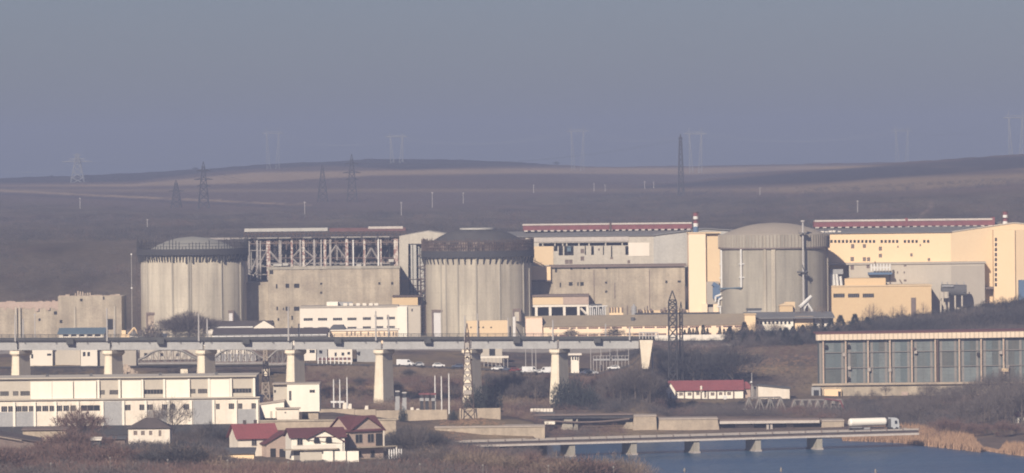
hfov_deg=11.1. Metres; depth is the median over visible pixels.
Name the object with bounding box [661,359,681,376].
bare tree
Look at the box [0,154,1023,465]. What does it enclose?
ground
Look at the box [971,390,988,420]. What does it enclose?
bare tree
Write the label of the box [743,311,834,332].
office building
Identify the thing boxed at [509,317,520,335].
vent pipe
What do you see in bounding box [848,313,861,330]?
conifer
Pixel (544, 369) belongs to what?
parked van
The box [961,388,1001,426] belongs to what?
bare tree
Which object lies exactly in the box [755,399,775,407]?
bare tree
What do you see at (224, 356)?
site container
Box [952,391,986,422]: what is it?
bare tree
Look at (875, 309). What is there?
bare tree
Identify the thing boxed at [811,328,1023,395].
intake hall
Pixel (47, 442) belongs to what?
bare tree
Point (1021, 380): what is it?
bare tree
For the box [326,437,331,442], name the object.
arched window
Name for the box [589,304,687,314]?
pipe rack
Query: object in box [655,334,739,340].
boundary wall
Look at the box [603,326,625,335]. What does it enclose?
bare tree
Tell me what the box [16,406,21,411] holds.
window
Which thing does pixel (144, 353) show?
storage hall
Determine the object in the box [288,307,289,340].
catenary mast
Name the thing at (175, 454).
bare tree
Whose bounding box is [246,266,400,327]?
service building
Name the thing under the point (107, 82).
sky
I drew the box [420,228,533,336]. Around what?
reactor building
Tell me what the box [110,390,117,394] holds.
window
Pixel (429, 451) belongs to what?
bare tree
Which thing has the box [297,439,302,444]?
window
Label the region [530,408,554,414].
roadside barrier
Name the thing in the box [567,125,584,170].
pylon
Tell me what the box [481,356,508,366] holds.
canopy
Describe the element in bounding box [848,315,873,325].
bare tree
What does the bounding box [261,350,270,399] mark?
pylon
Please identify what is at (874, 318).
bare tree
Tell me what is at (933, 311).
bare tree
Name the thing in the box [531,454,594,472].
bare tree
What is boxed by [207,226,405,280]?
steel frame hall
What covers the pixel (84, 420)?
bare tree
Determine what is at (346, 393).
concrete pole
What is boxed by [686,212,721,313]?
stair tower
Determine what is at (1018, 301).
bare tree
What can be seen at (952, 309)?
bare tree
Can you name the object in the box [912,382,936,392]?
bare tree
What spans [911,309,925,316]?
bare tree
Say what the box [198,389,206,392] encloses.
window
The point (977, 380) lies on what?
bare tree
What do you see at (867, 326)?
bare tree
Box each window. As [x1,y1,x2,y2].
[0,391,8,395]
[1,406,6,411]
[8,406,12,411]
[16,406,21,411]
[21,391,29,395]
[22,406,27,411]
[42,406,47,410]
[81,405,99,410]
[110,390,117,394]
[125,405,130,409]
[144,389,162,393]
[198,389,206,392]
[233,388,250,392]
[251,439,256,445]
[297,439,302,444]
[314,437,319,442]
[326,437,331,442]
[355,434,362,442]
[367,434,373,442]
[370,450,374,457]
[489,349,494,355]
[609,307,622,311]
[833,294,844,297]
[848,294,858,297]
[863,294,873,297]
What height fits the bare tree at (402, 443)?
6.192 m
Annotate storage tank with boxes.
[940,282,966,312]
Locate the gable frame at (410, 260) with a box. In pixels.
[399,230,445,332]
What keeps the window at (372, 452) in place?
in the brick house at (365, 435)
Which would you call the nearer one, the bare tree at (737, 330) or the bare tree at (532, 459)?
the bare tree at (532, 459)
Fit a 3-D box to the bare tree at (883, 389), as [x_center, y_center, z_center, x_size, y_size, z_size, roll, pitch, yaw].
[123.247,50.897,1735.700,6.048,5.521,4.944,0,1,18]
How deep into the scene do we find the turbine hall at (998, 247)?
2022.26 m
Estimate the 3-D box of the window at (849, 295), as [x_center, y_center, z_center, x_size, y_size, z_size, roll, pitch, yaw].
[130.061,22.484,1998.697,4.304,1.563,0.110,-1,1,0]
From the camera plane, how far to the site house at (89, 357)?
1788.67 m
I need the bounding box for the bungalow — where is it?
[665,380,750,398]
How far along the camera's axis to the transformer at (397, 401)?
1562.77 m
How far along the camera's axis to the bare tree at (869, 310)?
1926.79 m
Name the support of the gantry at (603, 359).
on the ground at (392, 188)
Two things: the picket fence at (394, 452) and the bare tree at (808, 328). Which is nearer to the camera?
the picket fence at (394, 452)
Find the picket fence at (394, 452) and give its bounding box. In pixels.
[389,448,401,459]
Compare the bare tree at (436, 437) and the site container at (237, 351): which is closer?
the bare tree at (436, 437)
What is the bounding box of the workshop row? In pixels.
[525,312,743,336]
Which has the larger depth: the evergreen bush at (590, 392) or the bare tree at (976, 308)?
the bare tree at (976, 308)
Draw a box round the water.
[544,438,1023,472]
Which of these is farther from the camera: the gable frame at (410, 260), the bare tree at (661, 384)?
the gable frame at (410, 260)
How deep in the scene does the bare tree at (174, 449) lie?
1235.64 m
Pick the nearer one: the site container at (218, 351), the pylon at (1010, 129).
the site container at (218, 351)
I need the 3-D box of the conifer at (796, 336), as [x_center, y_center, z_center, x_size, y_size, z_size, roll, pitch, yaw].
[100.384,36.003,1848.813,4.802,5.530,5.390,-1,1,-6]
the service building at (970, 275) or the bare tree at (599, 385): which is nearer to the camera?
the bare tree at (599, 385)
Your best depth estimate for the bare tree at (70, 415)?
1420.16 m
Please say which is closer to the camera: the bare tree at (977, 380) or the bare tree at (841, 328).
the bare tree at (977, 380)
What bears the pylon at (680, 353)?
on the ground at (392, 188)
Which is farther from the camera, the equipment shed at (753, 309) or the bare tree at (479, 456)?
the equipment shed at (753, 309)
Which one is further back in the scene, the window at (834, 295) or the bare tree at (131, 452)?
the window at (834, 295)
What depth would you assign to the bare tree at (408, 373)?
1736.39 m
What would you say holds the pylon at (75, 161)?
on the ground at (392, 188)
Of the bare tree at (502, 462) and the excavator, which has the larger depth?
the excavator
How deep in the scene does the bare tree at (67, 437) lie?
1320.63 m
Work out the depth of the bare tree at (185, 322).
1932.08 m
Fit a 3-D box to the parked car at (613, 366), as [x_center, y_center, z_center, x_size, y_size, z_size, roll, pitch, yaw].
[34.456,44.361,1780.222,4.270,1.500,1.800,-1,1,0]
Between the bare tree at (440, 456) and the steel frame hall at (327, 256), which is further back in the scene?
the steel frame hall at (327, 256)
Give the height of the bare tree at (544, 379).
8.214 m
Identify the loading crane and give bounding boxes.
[799,295,812,311]
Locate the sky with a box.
[0,0,1023,177]
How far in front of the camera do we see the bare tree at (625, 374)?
1648.55 m
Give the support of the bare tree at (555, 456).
on the ground at (392, 188)
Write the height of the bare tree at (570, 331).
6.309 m
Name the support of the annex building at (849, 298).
on the ground at (392, 188)
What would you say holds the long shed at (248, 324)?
on the ground at (392, 188)
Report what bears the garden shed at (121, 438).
on the ground at (392, 188)
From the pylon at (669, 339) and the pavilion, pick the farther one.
the pavilion
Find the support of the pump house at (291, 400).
on the ground at (392, 188)
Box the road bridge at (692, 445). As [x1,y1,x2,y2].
[455,428,918,456]
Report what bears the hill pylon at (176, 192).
on the ground at (392, 188)
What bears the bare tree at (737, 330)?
on the ground at (392, 188)
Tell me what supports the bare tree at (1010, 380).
on the ground at (392, 188)
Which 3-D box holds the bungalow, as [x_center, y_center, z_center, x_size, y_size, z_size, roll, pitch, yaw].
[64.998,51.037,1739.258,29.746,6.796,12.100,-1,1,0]
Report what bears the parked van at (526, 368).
on the service road
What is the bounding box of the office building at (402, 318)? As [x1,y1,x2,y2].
[299,301,420,336]
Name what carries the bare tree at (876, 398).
on the ground at (392, 188)
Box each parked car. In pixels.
[432,363,444,366]
[452,363,462,367]
[499,366,510,370]
[607,365,619,369]
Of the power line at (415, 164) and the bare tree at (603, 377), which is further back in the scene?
the power line at (415, 164)
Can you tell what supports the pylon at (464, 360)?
on the ground at (392, 188)
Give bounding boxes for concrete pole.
[333,379,334,407]
[339,379,340,407]
[346,378,347,407]
[434,376,435,409]
[441,376,441,409]
[448,374,449,413]
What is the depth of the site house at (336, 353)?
1798.66 m
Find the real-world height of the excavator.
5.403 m
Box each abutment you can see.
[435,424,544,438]
[633,414,656,429]
[658,416,718,429]
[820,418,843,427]
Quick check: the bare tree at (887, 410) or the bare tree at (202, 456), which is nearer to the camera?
the bare tree at (202, 456)
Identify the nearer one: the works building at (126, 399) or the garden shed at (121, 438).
the garden shed at (121, 438)
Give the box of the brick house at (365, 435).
[330,415,397,458]
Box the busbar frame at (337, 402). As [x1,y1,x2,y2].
[331,401,343,407]
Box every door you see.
[270,448,275,456]
[294,450,302,459]
[376,433,381,445]
[707,307,712,311]
[911,298,915,314]
[1018,280,1023,307]
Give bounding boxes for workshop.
[57,327,105,336]
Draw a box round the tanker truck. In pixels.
[848,417,901,429]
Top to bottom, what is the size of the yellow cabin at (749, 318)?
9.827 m
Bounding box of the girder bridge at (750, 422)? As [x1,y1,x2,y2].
[719,418,818,428]
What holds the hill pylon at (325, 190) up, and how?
on the ground at (392, 188)
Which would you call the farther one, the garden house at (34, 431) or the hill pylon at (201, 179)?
the hill pylon at (201, 179)
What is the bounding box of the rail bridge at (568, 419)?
[534,413,632,430]
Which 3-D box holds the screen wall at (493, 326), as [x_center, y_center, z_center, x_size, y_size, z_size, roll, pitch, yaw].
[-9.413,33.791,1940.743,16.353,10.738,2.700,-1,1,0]
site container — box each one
[215,350,220,361]
[221,350,226,361]
[228,350,232,361]
[233,350,238,360]
[239,350,244,360]
[245,350,250,360]
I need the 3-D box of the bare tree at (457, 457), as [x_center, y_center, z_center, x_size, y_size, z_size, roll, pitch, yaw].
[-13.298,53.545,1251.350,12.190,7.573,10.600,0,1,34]
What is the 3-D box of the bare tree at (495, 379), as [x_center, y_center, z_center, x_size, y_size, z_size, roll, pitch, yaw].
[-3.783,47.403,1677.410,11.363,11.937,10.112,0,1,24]
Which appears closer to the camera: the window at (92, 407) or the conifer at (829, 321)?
the window at (92, 407)
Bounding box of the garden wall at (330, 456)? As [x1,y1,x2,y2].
[300,451,358,462]
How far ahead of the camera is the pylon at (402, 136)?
4699.18 m
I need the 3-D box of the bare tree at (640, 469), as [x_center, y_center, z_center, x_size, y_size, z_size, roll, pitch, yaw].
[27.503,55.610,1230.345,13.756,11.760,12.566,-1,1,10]
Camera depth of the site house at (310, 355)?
1802.67 m
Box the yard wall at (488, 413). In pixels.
[319,408,500,420]
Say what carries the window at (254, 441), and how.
in the cream house at (266, 439)
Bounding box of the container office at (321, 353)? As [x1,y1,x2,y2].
[317,349,327,360]
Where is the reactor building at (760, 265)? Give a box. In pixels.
[718,223,829,326]
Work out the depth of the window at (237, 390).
1482.48 m
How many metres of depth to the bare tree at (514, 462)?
1234.92 m
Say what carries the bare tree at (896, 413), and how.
on the ground at (392, 188)
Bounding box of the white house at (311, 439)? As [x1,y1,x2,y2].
[283,427,346,459]
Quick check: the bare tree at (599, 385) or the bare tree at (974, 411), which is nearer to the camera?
the bare tree at (974, 411)
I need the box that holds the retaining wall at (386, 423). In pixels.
[259,418,396,435]
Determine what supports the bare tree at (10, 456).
on the ground at (392, 188)
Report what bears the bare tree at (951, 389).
on the ground at (392, 188)
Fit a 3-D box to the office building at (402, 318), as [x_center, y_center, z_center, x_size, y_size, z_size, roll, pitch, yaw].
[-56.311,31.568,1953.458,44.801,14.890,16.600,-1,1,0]
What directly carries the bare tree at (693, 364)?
on the ground at (392, 188)
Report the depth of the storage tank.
2007.49 m
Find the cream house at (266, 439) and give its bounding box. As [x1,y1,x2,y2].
[226,420,285,456]
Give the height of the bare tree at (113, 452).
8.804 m
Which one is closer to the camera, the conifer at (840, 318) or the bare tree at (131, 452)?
the bare tree at (131, 452)
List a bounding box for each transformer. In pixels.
[395,391,399,409]
[402,392,406,409]
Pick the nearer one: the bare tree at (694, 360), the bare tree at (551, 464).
the bare tree at (551, 464)
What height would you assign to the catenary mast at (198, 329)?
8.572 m
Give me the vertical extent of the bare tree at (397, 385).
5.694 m
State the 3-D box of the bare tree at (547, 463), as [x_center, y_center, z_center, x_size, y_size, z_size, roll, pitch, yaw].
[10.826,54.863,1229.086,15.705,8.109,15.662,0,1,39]
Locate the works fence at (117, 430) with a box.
[0,424,230,435]
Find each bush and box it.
[132,321,169,336]
[398,405,407,421]
[449,410,457,420]
[463,382,484,407]
[475,375,502,413]
[549,376,573,409]
[562,372,588,408]
[579,385,600,408]
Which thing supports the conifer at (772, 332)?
on the ground at (392, 188)
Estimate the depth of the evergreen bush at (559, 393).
1642.31 m
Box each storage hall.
[30,350,52,365]
[53,350,80,364]
[98,348,137,365]
[140,344,204,359]
[356,349,375,361]
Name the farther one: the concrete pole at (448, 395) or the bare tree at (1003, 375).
the bare tree at (1003, 375)
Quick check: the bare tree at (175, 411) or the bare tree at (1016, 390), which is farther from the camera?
the bare tree at (1016, 390)
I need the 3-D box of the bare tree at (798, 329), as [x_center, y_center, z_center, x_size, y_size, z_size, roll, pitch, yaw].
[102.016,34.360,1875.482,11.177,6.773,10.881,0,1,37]
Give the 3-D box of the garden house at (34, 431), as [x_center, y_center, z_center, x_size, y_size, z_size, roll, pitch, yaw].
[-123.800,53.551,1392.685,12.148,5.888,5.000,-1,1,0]
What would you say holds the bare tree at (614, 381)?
on the ground at (392, 188)
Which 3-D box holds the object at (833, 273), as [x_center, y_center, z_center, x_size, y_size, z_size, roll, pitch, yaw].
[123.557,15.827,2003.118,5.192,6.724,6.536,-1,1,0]
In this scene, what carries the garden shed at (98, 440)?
on the ground at (392, 188)
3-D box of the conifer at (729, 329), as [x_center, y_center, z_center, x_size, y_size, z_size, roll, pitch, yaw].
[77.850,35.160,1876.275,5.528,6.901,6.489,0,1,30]
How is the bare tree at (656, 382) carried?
on the ground at (392, 188)
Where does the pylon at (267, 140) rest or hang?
on the ground at (392, 188)
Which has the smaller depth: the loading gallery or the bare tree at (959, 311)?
the bare tree at (959, 311)
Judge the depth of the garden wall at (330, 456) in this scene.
1296.80 m
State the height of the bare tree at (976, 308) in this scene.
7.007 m
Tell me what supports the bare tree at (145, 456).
on the ground at (392, 188)
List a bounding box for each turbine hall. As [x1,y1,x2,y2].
[509,222,731,286]
[812,211,1023,307]
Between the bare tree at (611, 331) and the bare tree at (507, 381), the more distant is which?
the bare tree at (611, 331)
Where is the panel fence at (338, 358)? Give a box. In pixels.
[318,356,351,363]
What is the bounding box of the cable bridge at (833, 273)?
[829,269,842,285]
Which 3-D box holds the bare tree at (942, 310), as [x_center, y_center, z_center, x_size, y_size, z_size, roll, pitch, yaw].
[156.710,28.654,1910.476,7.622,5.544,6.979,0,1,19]
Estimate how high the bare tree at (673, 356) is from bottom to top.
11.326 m
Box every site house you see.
[81,350,97,365]
[304,349,316,360]
[328,349,352,361]
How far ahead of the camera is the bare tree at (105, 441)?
1328.86 m
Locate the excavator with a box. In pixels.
[121,327,138,336]
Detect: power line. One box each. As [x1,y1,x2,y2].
[1,118,1023,172]
[179,140,674,191]
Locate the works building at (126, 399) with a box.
[0,372,262,426]
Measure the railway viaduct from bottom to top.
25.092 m
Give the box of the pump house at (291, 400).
[259,382,320,419]
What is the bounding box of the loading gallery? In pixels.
[530,294,588,315]
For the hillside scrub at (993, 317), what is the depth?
1682.40 m
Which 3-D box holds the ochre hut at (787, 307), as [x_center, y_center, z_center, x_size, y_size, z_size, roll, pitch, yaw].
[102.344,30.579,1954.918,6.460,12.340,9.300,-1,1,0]
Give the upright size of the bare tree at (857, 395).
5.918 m
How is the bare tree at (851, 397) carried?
on the ground at (392, 188)
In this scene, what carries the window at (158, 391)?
in the works building at (126, 399)
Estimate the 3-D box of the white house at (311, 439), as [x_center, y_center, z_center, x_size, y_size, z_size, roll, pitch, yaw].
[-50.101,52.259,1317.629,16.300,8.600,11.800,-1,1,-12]
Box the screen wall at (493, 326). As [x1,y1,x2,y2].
[464,314,508,335]
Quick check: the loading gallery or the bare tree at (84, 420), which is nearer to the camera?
the bare tree at (84, 420)
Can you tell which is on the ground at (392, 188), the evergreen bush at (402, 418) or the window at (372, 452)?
the evergreen bush at (402, 418)
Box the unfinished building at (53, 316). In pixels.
[0,294,126,337]
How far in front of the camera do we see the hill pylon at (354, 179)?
3498.17 m
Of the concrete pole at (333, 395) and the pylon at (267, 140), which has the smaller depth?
the concrete pole at (333, 395)
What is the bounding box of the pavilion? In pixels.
[329,324,398,342]
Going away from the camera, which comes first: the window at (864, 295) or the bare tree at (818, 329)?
the bare tree at (818, 329)
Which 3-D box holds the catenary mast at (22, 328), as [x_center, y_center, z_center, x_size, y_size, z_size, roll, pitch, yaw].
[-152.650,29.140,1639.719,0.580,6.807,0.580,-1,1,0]
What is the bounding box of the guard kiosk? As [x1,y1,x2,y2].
[568,353,581,372]
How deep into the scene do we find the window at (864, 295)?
1998.80 m
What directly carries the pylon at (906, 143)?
on the ground at (392, 188)
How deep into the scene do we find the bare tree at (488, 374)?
1734.16 m
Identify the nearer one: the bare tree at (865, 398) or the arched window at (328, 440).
the arched window at (328, 440)
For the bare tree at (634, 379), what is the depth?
1643.54 m
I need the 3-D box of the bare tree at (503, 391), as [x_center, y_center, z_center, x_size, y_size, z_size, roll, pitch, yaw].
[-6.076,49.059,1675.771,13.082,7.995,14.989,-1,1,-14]
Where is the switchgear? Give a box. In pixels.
[419,393,435,409]
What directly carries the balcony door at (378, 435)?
in the brick house at (365, 435)
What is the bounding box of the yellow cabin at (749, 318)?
[743,313,755,332]
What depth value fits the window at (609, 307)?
1994.90 m
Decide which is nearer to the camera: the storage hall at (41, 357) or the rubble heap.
the rubble heap
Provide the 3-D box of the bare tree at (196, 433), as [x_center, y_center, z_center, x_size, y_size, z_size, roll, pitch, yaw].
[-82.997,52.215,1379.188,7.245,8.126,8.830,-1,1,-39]
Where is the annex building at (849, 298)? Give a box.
[829,277,931,323]
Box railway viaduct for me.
[0,332,658,403]
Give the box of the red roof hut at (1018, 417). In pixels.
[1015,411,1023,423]
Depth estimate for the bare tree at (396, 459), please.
1255.10 m
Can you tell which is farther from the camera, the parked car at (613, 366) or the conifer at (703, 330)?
the conifer at (703, 330)
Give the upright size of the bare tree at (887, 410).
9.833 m
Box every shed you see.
[90,437,101,445]
[104,436,126,446]
[208,320,274,336]
[212,328,329,344]
[223,447,255,458]
[746,308,761,311]
[750,384,790,398]
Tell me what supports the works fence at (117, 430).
on the ground at (392, 188)
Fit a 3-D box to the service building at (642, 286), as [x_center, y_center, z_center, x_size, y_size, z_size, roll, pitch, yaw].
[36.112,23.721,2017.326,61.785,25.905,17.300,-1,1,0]
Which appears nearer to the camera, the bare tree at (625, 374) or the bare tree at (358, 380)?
the bare tree at (625, 374)
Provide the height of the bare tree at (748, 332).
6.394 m
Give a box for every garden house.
[0,431,42,447]
[21,427,68,441]
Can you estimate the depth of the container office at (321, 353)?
1800.66 m
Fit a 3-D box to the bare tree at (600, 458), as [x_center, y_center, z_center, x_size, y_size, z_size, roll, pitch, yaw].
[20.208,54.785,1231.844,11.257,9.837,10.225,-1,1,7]
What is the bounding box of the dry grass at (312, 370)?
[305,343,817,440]
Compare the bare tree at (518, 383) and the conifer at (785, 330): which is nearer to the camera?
the bare tree at (518, 383)
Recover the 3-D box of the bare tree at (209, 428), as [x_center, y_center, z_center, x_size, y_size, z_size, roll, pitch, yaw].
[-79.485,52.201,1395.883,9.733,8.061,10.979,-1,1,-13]
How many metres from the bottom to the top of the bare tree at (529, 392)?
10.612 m
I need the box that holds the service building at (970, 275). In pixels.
[828,261,985,311]
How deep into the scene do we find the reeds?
1548.23 m
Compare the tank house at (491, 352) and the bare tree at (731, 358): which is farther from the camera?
the tank house at (491, 352)
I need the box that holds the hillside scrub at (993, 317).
[0,301,1023,439]
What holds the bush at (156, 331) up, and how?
on the ground at (392, 188)
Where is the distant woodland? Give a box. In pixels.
[0,162,1023,301]
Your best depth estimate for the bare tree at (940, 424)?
1572.07 m
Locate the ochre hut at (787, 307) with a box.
[778,302,794,325]
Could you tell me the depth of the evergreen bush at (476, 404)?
1559.79 m
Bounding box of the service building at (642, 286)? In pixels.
[531,263,686,332]
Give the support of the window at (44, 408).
in the works building at (126, 399)
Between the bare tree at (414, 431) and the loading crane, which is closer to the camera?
the bare tree at (414, 431)
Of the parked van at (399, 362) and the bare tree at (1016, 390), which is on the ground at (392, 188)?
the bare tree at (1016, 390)
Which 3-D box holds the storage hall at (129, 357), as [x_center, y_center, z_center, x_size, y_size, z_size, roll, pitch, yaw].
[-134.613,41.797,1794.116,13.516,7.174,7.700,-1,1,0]
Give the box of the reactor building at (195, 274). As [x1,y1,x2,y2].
[136,236,248,336]
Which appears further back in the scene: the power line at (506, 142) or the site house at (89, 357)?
the power line at (506, 142)
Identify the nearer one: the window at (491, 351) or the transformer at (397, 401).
the transformer at (397, 401)
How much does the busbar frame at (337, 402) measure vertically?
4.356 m
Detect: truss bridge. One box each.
[138,349,287,375]
[744,397,843,409]
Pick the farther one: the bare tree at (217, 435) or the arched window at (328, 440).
the bare tree at (217, 435)
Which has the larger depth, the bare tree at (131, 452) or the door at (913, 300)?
the door at (913, 300)
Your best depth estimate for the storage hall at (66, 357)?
1792.66 m
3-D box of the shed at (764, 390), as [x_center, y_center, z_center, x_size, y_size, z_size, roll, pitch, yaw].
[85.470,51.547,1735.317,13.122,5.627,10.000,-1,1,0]
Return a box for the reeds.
[842,422,1023,455]
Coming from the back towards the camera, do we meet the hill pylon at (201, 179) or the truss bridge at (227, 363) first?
the hill pylon at (201, 179)
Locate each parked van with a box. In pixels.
[396,359,411,365]
[522,366,537,372]
[540,367,550,373]
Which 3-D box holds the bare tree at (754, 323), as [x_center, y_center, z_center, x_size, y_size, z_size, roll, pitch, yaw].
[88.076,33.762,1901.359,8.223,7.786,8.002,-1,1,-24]
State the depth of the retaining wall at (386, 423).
1452.78 m
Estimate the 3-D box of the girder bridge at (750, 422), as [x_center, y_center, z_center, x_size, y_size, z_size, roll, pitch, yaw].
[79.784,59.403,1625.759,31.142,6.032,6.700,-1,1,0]
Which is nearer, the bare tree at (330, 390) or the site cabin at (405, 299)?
the bare tree at (330, 390)
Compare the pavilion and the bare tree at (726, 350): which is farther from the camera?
the pavilion
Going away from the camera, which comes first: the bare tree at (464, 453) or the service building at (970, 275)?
the bare tree at (464, 453)
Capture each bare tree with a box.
[0,441,42,468]
[16,436,69,453]
[32,430,77,445]
[38,424,99,446]
[48,403,112,436]
[51,404,89,430]
[71,429,119,446]
[75,440,146,462]
[115,446,147,462]
[123,443,179,466]
[133,401,170,422]
[140,438,215,465]
[150,395,196,435]
[153,307,226,336]
[161,442,188,460]
[174,427,194,439]
[183,443,226,464]
[185,423,210,442]
[198,422,226,442]
[201,425,228,445]
[205,448,232,462]
[305,377,326,385]
[321,386,340,397]
[349,376,367,385]
[381,453,418,462]
[384,426,419,450]
[386,424,427,447]
[391,437,413,448]
[392,447,433,461]
[393,381,403,395]
[395,423,430,450]
[401,368,415,375]
[410,379,447,398]
[410,425,442,448]
[411,442,444,462]
[420,443,462,464]
[424,429,441,448]
[424,430,452,450]
[437,375,452,383]
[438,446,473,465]
[438,448,472,464]
[450,381,461,399]
[455,445,478,463]
[461,445,504,467]
[481,370,497,379]
[481,449,527,470]
[482,380,509,397]
[485,367,517,395]
[492,449,564,472]
[496,454,529,471]
[499,375,518,398]
[500,367,524,396]
[506,373,532,396]
[506,383,520,401]
[517,374,538,402]
[521,369,549,400]
[523,453,571,472]
[530,381,548,396]
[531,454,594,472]
[532,371,550,387]
[535,448,624,472]
[540,374,550,395]
[541,453,584,472]
[545,451,567,462]
[553,456,624,472]
[564,328,576,335]
[585,373,604,395]
[592,453,615,469]
[593,371,623,400]
[594,372,611,400]
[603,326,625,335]
[603,450,638,472]
[604,367,632,400]
[605,450,652,472]
[608,363,639,400]
[609,380,634,397]
[612,359,652,401]
[621,455,660,472]
[622,366,664,400]
[631,383,649,395]
[635,367,668,402]
[638,382,657,399]
[651,344,664,355]
[651,376,665,395]
[653,348,667,363]
[659,346,689,369]
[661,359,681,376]
[665,344,724,379]
[671,345,729,379]
[694,340,752,379]
[705,340,770,379]
[705,347,726,375]
[723,325,750,338]
[735,328,756,335]
[747,326,775,336]
[749,322,759,330]
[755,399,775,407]
[764,320,782,331]
[789,325,809,337]
[797,322,823,332]
[811,324,829,332]
[827,321,848,330]
[847,395,856,403]
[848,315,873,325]
[849,320,876,330]
[853,390,861,399]
[860,305,875,317]
[860,394,871,402]
[868,304,881,316]
[868,390,877,400]
[869,312,890,318]
[870,314,883,320]
[874,393,885,401]
[877,384,893,397]
[879,401,902,418]
[882,395,905,417]
[883,394,899,402]
[887,404,912,423]
[895,310,906,317]
[898,394,915,405]
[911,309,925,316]
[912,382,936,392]
[914,389,926,403]
[918,386,941,406]
[924,381,943,394]
[928,307,942,315]
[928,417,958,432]
[934,308,951,315]
[941,387,953,401]
[943,306,957,312]
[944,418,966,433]
[946,383,961,390]
[950,307,966,314]
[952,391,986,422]
[956,384,976,401]
[960,302,973,309]
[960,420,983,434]
[961,380,985,399]
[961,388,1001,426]
[963,399,987,425]
[966,304,983,313]
[968,375,985,396]
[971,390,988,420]
[973,385,1001,420]
[976,372,996,392]
[977,299,991,309]
[979,381,1000,414]
[984,372,999,388]
[986,386,1007,421]
[987,379,1011,415]
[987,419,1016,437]
[988,295,1015,309]
[990,365,1019,385]
[991,369,1007,388]
[992,383,1020,420]
[994,375,1019,416]
[1000,382,1023,410]
[1000,386,1023,424]
[1002,379,1023,426]
[1003,298,1022,307]
[1006,371,1023,390]
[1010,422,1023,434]
[1012,294,1023,306]
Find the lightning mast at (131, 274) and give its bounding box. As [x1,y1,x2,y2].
[131,254,132,333]
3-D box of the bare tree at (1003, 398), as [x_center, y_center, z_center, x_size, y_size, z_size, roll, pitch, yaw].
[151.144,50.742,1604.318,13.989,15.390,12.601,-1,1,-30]
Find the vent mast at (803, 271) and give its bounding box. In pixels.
[797,220,807,311]
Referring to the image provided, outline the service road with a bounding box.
[1,356,640,374]
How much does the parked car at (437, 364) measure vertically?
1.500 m
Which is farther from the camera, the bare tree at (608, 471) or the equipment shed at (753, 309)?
the equipment shed at (753, 309)
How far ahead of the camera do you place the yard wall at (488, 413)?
1540.79 m
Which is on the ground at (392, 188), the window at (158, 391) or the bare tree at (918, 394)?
the bare tree at (918, 394)
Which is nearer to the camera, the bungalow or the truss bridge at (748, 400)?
the truss bridge at (748, 400)
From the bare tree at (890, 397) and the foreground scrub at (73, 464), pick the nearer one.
the foreground scrub at (73, 464)
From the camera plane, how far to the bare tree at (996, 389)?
1638.35 m
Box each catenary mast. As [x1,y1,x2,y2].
[14,315,15,340]
[22,319,23,337]
[106,308,107,340]
[198,314,199,340]
[206,319,207,336]
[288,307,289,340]
[375,311,376,340]
[552,320,553,339]
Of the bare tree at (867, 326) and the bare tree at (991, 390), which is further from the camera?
the bare tree at (867, 326)
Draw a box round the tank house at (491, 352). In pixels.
[480,349,501,362]
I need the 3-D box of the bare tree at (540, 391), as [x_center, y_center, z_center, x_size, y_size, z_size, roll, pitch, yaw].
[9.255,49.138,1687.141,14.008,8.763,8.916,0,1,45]
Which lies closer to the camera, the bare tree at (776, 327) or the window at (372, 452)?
the window at (372, 452)
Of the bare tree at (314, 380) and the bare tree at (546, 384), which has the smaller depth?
the bare tree at (546, 384)
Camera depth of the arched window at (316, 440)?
1313.41 m
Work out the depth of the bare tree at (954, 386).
1726.68 m
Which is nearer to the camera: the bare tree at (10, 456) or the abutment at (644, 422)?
the bare tree at (10, 456)
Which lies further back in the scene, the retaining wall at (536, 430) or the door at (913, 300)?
the door at (913, 300)
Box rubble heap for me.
[123,364,138,373]
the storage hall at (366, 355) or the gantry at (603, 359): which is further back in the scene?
the storage hall at (366, 355)
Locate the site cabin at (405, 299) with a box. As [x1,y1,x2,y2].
[392,295,421,304]
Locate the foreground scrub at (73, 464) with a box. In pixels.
[0,431,650,472]
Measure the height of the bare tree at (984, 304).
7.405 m
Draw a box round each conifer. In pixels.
[700,325,705,334]
[722,326,736,342]
[738,321,749,337]
[738,331,747,344]
[754,335,761,344]
[768,330,775,339]
[778,327,793,344]
[791,331,802,344]
[810,323,818,335]
[825,318,834,329]
[835,315,847,330]
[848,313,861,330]
[862,317,872,330]
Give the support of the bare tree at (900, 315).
on the ground at (392, 188)
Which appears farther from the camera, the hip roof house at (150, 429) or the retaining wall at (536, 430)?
the retaining wall at (536, 430)
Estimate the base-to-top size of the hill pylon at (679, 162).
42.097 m
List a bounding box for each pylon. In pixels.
[62,153,92,182]
[168,181,181,207]
[194,161,212,208]
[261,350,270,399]
[262,128,280,168]
[317,165,327,201]
[343,154,360,201]
[386,133,406,162]
[461,323,474,418]
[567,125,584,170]
[668,290,677,380]
[677,134,684,195]
[679,302,683,380]
[689,128,705,172]
[893,128,908,162]
[1003,111,1023,154]
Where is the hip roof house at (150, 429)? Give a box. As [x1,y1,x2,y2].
[126,418,173,444]
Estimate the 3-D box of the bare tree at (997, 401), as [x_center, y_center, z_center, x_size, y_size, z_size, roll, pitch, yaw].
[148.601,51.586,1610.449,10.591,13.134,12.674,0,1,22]
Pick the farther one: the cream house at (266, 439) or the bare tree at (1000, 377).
the bare tree at (1000, 377)

